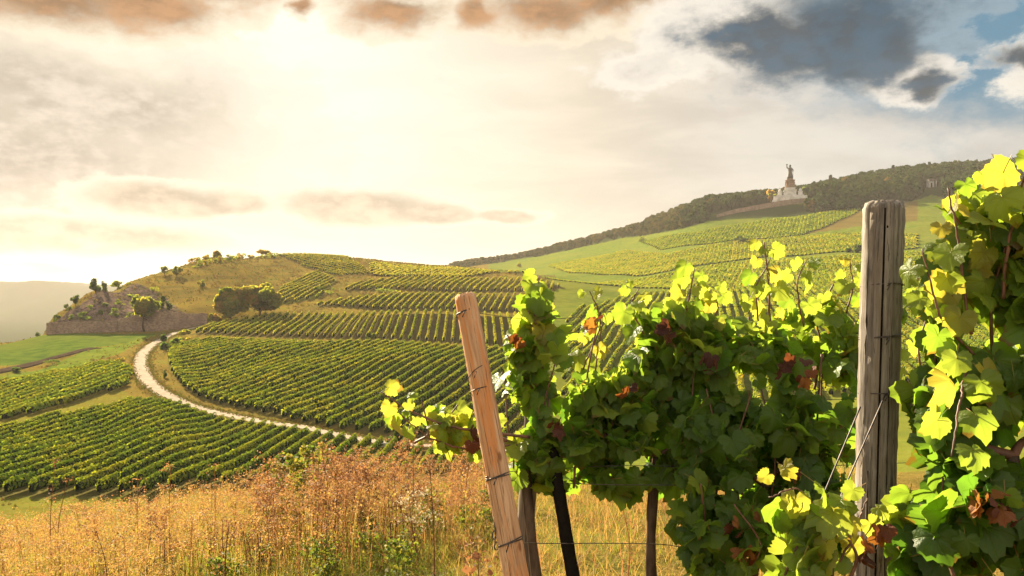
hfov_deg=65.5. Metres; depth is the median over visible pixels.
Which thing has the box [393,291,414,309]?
vine row
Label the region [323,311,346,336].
vine row
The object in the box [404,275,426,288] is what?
vine row
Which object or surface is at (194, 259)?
bush
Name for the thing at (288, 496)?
umbel weed
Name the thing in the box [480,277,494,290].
vine row
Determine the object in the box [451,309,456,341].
vine row
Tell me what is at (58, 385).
vine row
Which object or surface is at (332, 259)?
vine row
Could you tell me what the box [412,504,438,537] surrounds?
green weed
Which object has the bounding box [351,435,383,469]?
vine row
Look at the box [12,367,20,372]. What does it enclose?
bush
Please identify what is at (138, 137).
sky
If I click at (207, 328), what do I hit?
vine row
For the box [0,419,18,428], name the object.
vine row
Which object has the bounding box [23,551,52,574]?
umbel weed
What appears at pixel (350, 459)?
dry plant
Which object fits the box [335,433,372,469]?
vine row
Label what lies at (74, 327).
stone wall
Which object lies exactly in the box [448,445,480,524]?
rusty weed
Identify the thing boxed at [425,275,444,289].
vine row
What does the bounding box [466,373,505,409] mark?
vine row
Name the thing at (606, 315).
trellis wire
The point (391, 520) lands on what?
dark weed
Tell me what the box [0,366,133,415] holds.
vine row
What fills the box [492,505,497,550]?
chain
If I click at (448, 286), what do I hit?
vine row
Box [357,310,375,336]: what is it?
vine row
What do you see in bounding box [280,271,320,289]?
vine row
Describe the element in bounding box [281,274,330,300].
vine row
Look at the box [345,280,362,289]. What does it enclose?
vine row
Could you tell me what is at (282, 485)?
rusty weed
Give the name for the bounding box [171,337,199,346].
vine row
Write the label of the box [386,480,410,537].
dark weed
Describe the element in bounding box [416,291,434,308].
vine row
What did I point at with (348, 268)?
vine row
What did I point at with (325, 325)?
vine row
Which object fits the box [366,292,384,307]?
vine row
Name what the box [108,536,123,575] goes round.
dark weed
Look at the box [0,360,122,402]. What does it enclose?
vine row
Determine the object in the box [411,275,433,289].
vine row
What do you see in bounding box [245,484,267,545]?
umbel weed
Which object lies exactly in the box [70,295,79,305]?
broadleaf tree
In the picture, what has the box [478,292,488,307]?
vine row
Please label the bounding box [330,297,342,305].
vine row
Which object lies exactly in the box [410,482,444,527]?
green weed
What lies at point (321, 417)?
vine row
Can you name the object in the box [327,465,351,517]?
rusty weed
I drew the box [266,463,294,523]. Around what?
rusty weed
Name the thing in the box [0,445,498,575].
dry weeds
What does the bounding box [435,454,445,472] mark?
vine row
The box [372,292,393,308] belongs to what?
vine row
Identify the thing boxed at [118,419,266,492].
vine row
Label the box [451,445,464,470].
vine row
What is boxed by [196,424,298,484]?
vine row
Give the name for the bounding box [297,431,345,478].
vine row
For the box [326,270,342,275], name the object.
vine row
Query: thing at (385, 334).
vine row
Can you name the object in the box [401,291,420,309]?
vine row
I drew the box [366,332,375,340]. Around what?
bush
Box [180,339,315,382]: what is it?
vine row
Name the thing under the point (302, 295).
vine row
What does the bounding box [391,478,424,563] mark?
dark weed
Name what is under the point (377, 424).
vine row
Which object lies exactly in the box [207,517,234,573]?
dark weed
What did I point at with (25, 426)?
vine row
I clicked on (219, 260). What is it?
bush
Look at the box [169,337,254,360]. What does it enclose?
vine row
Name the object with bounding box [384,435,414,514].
rusty weed
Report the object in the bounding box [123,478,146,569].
dry plant
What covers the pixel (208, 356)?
vine row
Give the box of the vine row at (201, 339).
[170,335,213,348]
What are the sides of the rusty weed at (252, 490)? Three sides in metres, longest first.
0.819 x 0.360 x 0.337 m
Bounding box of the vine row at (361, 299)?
[352,294,368,306]
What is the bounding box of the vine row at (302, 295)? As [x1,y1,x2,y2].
[294,278,335,300]
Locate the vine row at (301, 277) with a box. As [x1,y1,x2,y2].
[283,270,318,285]
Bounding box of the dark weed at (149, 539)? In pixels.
[128,517,161,573]
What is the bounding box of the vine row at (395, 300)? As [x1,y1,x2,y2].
[387,291,407,308]
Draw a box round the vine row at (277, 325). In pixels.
[264,311,295,334]
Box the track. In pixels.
[0,347,98,373]
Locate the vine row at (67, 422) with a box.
[0,396,142,443]
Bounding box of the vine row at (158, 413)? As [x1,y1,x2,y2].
[0,403,190,469]
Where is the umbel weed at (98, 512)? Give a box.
[81,498,110,555]
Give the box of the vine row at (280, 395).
[254,340,414,409]
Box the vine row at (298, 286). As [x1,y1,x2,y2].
[281,273,326,295]
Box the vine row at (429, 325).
[425,309,433,340]
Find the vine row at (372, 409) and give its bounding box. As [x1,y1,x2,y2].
[339,344,487,428]
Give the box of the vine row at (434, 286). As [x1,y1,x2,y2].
[432,275,451,289]
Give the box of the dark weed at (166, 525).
[142,517,185,575]
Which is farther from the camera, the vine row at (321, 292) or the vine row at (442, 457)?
the vine row at (321, 292)
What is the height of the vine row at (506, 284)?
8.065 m
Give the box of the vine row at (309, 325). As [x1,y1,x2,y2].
[298,311,324,335]
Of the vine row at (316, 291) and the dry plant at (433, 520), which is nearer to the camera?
the dry plant at (433, 520)
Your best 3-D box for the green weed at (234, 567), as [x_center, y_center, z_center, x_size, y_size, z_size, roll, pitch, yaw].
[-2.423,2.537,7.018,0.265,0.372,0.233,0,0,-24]
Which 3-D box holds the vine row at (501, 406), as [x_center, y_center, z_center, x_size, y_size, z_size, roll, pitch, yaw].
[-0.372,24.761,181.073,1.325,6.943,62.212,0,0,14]
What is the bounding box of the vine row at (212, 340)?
[168,336,228,353]
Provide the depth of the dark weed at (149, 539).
7.64 m
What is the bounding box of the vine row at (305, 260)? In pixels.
[277,253,358,274]
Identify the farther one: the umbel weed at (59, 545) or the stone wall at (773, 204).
the stone wall at (773, 204)
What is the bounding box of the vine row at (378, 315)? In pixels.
[366,310,382,337]
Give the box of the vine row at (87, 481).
[74,417,245,491]
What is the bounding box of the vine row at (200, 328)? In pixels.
[195,321,215,332]
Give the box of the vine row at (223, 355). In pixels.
[171,338,280,370]
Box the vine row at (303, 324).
[289,311,317,335]
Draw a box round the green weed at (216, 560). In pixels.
[199,548,239,575]
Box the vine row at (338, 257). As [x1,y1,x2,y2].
[315,253,356,261]
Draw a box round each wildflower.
[393,486,432,549]
[412,501,444,571]
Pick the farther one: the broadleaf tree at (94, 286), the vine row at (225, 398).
the broadleaf tree at (94, 286)
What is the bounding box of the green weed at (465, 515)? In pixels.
[452,502,482,538]
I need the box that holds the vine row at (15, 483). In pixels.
[2,412,216,491]
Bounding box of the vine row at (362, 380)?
[281,341,440,416]
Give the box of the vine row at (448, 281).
[438,276,457,289]
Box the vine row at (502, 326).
[498,311,504,341]
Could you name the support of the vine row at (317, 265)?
on the ground at (28, 309)
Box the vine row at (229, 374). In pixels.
[187,340,333,388]
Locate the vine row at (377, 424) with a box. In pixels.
[369,347,505,431]
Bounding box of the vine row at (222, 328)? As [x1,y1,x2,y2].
[216,315,248,332]
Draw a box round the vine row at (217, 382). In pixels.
[192,339,341,392]
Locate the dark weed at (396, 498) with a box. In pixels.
[386,489,416,546]
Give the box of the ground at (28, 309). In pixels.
[0,181,1023,575]
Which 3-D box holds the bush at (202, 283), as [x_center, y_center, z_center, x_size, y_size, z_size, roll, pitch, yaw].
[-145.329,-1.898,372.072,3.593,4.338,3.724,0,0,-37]
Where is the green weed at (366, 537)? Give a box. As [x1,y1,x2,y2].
[353,529,391,565]
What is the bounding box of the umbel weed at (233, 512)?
[219,508,240,565]
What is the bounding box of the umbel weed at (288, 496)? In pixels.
[277,492,298,557]
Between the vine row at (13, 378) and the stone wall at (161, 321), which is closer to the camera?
the vine row at (13, 378)
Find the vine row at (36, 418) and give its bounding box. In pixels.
[0,410,61,432]
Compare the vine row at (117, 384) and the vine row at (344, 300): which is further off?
the vine row at (344, 300)
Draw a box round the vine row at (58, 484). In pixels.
[48,416,234,492]
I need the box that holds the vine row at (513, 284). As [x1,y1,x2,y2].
[507,277,519,290]
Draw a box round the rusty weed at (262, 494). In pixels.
[252,484,282,567]
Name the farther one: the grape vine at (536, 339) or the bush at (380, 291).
the bush at (380, 291)
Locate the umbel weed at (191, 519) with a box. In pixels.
[168,514,215,575]
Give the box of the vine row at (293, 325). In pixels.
[281,310,310,335]
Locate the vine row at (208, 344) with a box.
[168,335,238,355]
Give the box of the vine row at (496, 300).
[490,292,501,310]
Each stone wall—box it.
[46,321,117,334]
[117,311,207,331]
[717,198,804,216]
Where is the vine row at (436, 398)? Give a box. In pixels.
[384,351,505,432]
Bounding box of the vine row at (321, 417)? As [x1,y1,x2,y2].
[315,345,462,423]
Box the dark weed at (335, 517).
[318,488,347,551]
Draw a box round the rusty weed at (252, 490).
[241,478,266,524]
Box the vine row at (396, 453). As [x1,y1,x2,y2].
[383,439,409,474]
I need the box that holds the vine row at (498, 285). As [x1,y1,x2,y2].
[494,277,506,290]
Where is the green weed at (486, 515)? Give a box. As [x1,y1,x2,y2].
[473,505,493,538]
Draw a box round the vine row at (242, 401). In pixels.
[235,339,397,406]
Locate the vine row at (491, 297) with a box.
[483,292,495,310]
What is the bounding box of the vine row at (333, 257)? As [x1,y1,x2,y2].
[310,253,358,262]
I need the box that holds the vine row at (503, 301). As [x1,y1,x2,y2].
[498,292,508,310]
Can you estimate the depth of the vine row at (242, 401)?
201.75 m
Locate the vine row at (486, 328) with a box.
[483,311,488,343]
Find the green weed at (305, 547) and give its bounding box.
[293,535,319,565]
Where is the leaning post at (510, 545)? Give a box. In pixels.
[455,291,528,575]
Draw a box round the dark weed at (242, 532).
[231,528,258,574]
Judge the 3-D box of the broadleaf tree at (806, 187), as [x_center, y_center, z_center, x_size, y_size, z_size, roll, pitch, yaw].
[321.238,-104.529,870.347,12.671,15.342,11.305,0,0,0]
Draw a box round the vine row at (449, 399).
[402,357,506,426]
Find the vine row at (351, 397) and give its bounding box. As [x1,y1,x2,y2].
[302,343,458,421]
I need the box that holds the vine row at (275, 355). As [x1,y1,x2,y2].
[182,339,324,385]
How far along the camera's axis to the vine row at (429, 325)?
296.52 m
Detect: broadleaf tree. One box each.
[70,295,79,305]
[89,278,100,293]
[131,296,160,331]
[160,266,168,275]
[171,266,182,274]
[212,250,221,257]
[212,286,250,317]
[243,282,282,314]
[256,249,269,254]
[766,190,777,201]
[801,185,808,194]
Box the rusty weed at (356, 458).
[339,448,369,525]
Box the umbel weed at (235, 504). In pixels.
[221,473,247,544]
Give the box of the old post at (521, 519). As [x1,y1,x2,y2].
[518,416,536,575]
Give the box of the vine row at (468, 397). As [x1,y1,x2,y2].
[418,362,506,434]
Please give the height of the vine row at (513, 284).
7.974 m
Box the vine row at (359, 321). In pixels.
[349,311,368,336]
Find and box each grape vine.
[381,268,638,575]
[586,259,758,575]
[664,238,925,575]
[757,458,917,575]
[883,149,1023,575]
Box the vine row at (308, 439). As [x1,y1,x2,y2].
[248,428,320,484]
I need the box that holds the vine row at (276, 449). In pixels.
[221,425,309,484]
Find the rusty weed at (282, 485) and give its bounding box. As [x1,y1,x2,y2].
[256,470,296,556]
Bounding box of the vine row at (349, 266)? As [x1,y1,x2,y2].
[288,253,368,273]
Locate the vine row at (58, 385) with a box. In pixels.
[0,362,126,405]
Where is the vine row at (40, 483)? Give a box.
[28,414,225,492]
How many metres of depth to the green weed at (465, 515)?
7.62 m
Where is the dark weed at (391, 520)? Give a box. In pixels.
[377,497,400,546]
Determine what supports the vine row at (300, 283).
on the ground at (28, 309)
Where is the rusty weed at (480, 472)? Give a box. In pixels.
[467,458,488,501]
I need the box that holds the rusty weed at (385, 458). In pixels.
[371,448,398,518]
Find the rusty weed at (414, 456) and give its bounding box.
[394,431,440,536]
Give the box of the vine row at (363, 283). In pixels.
[353,278,373,289]
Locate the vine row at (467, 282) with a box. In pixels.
[459,276,476,290]
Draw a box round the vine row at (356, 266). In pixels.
[294,253,368,270]
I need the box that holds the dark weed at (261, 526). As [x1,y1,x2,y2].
[238,498,275,575]
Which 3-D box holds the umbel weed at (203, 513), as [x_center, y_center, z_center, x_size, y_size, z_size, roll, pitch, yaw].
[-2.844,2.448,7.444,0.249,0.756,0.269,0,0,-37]
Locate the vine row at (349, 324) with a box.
[340,311,360,337]
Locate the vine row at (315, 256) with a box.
[299,253,365,268]
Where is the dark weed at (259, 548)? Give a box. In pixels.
[246,521,274,570]
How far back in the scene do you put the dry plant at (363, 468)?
8.19 m
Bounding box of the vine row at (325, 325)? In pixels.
[314,311,339,336]
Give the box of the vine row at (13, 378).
[0,369,57,383]
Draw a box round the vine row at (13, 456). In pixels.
[0,400,182,463]
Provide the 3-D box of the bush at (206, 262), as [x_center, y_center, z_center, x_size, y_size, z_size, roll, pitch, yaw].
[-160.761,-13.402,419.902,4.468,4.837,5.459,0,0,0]
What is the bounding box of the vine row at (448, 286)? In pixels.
[445,276,463,290]
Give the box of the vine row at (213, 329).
[209,317,238,332]
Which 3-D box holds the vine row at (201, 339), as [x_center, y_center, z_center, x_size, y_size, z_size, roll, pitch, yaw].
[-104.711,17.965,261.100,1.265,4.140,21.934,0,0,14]
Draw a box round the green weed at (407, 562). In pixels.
[390,543,416,575]
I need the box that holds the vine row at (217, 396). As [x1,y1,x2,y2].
[213,338,371,400]
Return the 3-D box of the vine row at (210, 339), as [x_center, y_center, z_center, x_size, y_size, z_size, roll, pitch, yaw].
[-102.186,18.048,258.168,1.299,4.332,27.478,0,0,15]
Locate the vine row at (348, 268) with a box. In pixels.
[282,253,364,274]
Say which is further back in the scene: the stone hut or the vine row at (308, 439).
the stone hut
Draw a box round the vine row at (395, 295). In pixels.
[380,291,400,308]
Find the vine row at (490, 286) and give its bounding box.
[486,276,500,290]
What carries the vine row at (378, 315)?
on the ground at (28, 309)
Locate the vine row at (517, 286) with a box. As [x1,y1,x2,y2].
[514,278,522,290]
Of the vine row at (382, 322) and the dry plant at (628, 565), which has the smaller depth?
the dry plant at (628, 565)
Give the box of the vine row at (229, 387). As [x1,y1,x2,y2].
[206,339,360,398]
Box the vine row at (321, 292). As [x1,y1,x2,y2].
[316,289,323,297]
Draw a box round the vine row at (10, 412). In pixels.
[0,370,132,418]
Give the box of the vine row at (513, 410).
[503,403,519,418]
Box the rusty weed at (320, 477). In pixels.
[302,460,341,546]
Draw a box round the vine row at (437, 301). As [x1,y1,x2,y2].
[430,292,448,308]
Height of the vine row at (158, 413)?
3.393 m
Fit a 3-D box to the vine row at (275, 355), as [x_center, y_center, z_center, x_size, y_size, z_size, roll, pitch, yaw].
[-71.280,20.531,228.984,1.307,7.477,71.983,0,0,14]
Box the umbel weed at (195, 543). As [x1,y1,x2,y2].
[181,519,209,575]
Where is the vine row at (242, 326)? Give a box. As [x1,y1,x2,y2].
[231,311,266,333]
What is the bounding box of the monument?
[772,164,806,201]
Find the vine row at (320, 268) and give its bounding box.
[301,263,347,274]
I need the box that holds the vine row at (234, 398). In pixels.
[228,339,389,404]
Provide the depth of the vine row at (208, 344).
252.19 m
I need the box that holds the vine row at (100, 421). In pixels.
[0,397,164,451]
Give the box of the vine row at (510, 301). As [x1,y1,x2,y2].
[505,292,515,310]
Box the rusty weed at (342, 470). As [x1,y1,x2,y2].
[332,458,352,505]
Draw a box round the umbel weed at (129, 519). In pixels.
[125,498,153,574]
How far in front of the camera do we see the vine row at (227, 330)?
300.99 m
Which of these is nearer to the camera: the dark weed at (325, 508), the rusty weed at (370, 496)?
the dark weed at (325, 508)
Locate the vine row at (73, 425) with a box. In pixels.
[0,396,154,449]
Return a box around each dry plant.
[44,457,61,570]
[46,476,73,572]
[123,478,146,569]
[155,463,185,574]
[204,462,225,553]
[257,459,312,541]
[275,442,340,534]
[307,456,342,534]
[332,454,366,541]
[350,460,384,526]
[417,460,447,575]
[452,534,497,575]
[607,505,642,575]
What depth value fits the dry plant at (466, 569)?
4.29 m
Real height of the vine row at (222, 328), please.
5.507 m
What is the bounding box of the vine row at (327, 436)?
[274,429,333,477]
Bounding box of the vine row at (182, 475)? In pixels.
[167,422,286,488]
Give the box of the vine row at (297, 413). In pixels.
[290,342,449,419]
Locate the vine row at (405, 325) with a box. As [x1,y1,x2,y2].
[400,309,411,339]
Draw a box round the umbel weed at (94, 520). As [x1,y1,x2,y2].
[85,511,102,574]
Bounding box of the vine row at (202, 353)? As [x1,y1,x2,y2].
[169,337,262,364]
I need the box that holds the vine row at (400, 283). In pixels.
[390,275,414,288]
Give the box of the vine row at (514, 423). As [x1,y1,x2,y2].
[502,413,523,437]
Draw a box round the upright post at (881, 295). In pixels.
[853,200,905,575]
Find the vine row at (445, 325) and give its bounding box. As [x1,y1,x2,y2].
[442,309,448,340]
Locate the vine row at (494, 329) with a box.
[491,311,496,343]
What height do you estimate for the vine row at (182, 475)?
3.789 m
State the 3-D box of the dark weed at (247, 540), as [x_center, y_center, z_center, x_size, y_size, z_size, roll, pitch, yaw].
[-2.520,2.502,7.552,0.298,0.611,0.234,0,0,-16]
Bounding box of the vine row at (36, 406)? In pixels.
[26,373,130,413]
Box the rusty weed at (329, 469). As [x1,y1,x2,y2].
[315,452,341,522]
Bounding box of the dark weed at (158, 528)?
[141,506,171,562]
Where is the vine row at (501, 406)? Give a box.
[497,395,510,412]
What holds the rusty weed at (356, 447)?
on the ground at (28, 309)
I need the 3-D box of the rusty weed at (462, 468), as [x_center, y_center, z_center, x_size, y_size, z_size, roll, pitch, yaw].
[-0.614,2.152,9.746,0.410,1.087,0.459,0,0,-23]
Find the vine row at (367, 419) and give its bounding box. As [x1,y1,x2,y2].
[355,344,498,429]
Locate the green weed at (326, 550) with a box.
[299,530,342,575]
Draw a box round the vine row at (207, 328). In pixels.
[202,319,228,332]
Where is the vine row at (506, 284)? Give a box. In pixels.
[500,277,512,290]
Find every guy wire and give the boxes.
[821,406,860,498]
[840,393,886,495]
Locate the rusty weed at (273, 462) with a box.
[254,449,294,538]
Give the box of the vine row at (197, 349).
[168,336,245,358]
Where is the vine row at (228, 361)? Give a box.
[174,338,297,376]
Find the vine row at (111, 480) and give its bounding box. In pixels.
[95,418,254,492]
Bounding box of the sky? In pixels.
[0,0,1023,285]
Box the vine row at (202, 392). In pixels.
[198,339,351,396]
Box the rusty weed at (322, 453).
[300,438,342,536]
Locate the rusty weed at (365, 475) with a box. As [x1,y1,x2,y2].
[333,460,374,548]
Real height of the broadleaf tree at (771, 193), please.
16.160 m
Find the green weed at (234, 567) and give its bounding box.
[222,553,251,575]
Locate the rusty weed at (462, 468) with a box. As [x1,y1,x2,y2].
[442,446,474,502]
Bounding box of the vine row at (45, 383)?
[0,359,119,399]
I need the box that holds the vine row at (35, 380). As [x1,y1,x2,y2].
[0,360,105,392]
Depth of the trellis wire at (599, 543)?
2.97 m
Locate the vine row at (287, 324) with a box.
[273,311,303,335]
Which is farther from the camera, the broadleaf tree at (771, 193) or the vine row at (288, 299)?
the broadleaf tree at (771, 193)
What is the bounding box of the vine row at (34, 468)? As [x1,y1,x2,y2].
[0,410,206,487]
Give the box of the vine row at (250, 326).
[239,312,274,334]
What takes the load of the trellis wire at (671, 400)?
attached to the leaning post at (510, 545)
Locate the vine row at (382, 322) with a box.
[375,309,390,338]
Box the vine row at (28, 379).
[0,362,90,389]
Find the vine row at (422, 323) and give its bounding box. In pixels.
[417,308,426,339]
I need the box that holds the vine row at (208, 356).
[171,338,270,366]
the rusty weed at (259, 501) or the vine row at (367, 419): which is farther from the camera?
the vine row at (367, 419)
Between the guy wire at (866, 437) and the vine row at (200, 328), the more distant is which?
the vine row at (200, 328)
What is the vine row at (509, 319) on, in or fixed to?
on the ground at (28, 309)
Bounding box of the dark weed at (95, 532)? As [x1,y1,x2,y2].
[84,527,122,575]
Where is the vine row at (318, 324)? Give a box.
[306,311,332,336]
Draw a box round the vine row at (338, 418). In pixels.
[326,349,463,426]
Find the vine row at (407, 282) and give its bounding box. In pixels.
[397,275,420,288]
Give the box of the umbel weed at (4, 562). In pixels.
[0,550,18,568]
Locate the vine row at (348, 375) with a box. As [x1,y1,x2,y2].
[261,341,422,412]
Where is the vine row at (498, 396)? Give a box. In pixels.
[471,383,506,416]
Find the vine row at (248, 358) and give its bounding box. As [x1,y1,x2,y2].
[177,339,304,378]
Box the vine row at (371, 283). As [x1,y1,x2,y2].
[360,277,384,289]
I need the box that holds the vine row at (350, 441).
[316,432,357,473]
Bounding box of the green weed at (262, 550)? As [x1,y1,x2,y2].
[252,543,278,573]
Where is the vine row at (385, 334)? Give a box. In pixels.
[382,309,397,338]
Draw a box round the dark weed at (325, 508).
[315,486,337,539]
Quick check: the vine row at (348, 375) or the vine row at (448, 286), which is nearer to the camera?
the vine row at (348, 375)
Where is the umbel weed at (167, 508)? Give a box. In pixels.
[149,504,179,575]
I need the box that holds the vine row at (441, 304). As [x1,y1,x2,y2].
[438,292,454,308]
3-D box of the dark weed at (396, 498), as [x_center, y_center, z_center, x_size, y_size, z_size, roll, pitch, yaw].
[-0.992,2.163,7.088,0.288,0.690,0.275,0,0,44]
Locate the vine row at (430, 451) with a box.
[417,441,433,473]
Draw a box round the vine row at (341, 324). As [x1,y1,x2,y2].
[332,311,353,336]
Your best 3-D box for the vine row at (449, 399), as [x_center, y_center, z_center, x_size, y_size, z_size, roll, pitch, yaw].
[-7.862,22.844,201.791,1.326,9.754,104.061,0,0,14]
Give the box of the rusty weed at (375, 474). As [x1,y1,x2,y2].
[357,469,384,525]
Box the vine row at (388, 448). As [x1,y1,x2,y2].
[368,435,397,471]
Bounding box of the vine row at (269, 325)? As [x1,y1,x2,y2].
[256,311,288,334]
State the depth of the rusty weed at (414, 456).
7.77 m
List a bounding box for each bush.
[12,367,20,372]
[43,359,59,363]
[53,314,60,321]
[64,304,71,310]
[77,312,90,319]
[101,281,107,290]
[108,308,118,316]
[110,280,131,288]
[149,286,159,291]
[159,295,165,308]
[159,334,179,349]
[165,301,172,309]
[178,328,191,339]
[188,257,200,263]
[197,279,204,286]
[202,258,211,264]
[208,313,220,321]
[217,255,222,262]
[221,254,232,260]
[221,313,233,319]
[324,287,334,293]
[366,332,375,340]
[375,288,397,292]
[385,428,402,442]
[734,235,746,240]
[845,244,861,252]
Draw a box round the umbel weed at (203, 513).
[193,509,217,575]
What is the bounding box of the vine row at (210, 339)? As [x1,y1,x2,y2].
[168,335,221,351]
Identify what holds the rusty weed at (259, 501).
on the ground at (28, 309)
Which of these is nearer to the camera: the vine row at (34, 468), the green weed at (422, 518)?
the green weed at (422, 518)
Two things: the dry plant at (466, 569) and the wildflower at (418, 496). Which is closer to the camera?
the dry plant at (466, 569)
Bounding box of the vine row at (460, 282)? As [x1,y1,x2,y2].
[451,277,470,290]
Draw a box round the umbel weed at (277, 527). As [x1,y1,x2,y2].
[257,497,305,575]
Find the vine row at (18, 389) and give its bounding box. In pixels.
[0,359,113,395]
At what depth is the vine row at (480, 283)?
415.71 m
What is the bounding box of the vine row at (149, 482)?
[139,421,276,492]
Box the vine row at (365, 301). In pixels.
[359,293,376,306]
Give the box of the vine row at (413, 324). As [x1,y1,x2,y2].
[408,309,418,339]
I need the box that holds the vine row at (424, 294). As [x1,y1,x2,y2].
[409,291,427,308]
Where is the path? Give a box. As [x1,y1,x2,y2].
[133,326,505,450]
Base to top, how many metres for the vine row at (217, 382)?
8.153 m
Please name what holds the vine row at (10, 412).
on the ground at (28, 309)
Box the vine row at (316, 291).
[305,283,330,298]
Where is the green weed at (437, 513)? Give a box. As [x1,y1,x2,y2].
[419,496,447,528]
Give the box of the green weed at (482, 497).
[471,488,489,515]
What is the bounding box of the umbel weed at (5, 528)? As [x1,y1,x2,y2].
[0,522,22,575]
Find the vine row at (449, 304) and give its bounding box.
[445,292,460,309]
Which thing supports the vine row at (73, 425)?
on the ground at (28, 309)
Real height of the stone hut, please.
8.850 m
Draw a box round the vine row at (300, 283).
[279,272,324,292]
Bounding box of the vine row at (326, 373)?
[245,339,405,408]
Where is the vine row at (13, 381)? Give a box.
[0,365,76,386]
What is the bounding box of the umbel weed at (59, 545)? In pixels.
[45,540,74,575]
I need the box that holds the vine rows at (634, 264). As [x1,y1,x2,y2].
[369,207,998,406]
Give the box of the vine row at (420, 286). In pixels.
[418,275,439,289]
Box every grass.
[88,458,1000,575]
[127,324,465,450]
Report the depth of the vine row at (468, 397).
177.29 m
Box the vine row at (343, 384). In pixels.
[273,341,431,413]
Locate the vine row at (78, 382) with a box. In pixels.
[0,364,130,408]
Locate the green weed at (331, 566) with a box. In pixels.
[314,554,342,575]
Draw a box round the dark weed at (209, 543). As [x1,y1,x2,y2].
[201,523,216,573]
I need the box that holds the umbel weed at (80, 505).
[62,502,88,560]
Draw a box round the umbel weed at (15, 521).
[3,516,37,575]
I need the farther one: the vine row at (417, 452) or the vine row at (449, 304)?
the vine row at (449, 304)
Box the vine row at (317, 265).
[286,256,353,274]
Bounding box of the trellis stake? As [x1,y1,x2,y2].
[548,447,579,575]
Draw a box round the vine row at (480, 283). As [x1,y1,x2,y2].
[473,277,488,290]
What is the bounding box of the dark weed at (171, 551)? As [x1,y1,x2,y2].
[154,527,182,574]
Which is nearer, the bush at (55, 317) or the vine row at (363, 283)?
the bush at (55, 317)
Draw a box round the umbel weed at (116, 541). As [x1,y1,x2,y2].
[104,531,144,575]
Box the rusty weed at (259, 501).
[245,474,282,572]
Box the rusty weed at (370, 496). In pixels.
[358,468,380,531]
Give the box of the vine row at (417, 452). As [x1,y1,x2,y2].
[401,440,423,473]
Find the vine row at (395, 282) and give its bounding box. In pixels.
[383,275,407,288]
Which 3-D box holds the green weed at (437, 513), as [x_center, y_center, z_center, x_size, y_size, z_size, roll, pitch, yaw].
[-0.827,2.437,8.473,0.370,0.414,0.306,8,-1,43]
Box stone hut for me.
[925,179,936,187]
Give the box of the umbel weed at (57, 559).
[41,537,73,575]
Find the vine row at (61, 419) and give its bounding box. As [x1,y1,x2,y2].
[0,396,132,441]
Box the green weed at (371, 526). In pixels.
[351,511,378,540]
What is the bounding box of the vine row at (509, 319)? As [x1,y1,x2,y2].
[506,311,511,328]
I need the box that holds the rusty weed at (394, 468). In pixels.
[380,462,411,538]
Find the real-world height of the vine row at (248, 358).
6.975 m
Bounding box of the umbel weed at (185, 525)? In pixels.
[176,522,201,575]
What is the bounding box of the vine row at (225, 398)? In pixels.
[219,338,380,403]
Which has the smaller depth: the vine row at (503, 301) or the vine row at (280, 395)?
the vine row at (280, 395)
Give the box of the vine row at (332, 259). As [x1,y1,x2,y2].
[304,252,361,265]
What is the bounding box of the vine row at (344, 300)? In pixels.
[338,296,351,305]
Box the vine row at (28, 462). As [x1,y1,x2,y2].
[0,406,197,477]
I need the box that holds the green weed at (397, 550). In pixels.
[374,528,418,575]
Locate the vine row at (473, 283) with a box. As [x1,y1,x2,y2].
[466,276,482,290]
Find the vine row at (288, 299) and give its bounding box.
[284,275,333,302]
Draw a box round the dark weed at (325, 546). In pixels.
[317,523,340,575]
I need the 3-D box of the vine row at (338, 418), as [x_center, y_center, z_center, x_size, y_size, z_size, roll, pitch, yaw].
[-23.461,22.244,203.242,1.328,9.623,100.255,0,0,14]
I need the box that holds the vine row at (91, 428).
[0,398,172,456]
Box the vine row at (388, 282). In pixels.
[375,275,401,288]
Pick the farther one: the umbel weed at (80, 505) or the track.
the track
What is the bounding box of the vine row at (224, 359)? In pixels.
[173,338,288,373]
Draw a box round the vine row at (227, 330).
[224,313,257,333]
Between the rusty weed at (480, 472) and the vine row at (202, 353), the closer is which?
the rusty weed at (480, 472)
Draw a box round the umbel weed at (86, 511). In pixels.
[80,506,92,539]
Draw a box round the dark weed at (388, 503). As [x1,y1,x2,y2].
[372,477,401,538]
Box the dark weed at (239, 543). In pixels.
[206,520,240,575]
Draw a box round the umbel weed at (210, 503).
[194,489,225,548]
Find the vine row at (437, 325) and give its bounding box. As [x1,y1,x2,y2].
[434,309,441,340]
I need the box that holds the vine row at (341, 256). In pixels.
[327,254,352,259]
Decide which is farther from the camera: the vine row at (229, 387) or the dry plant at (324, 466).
the vine row at (229, 387)
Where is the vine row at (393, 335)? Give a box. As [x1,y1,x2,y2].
[391,309,404,338]
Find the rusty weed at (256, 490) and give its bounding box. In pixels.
[238,465,275,542]
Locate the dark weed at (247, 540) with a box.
[230,520,262,575]
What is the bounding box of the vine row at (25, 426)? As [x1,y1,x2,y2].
[0,403,104,437]
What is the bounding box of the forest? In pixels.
[447,157,1023,266]
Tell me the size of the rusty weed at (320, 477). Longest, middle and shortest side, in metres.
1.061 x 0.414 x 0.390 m
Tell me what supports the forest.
on the ground at (28, 309)
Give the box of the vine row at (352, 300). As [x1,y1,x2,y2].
[344,295,360,305]
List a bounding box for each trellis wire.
[480,302,847,318]
[495,392,856,400]
[510,465,842,471]
[511,480,787,486]
[523,543,678,546]
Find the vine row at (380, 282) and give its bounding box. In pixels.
[368,276,393,289]
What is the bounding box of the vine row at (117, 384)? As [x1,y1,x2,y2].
[107,378,129,390]
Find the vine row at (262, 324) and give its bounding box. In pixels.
[247,312,281,334]
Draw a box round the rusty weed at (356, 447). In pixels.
[350,445,378,498]
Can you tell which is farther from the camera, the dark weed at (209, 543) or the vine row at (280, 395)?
the vine row at (280, 395)
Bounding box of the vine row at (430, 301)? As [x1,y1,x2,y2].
[423,291,441,308]

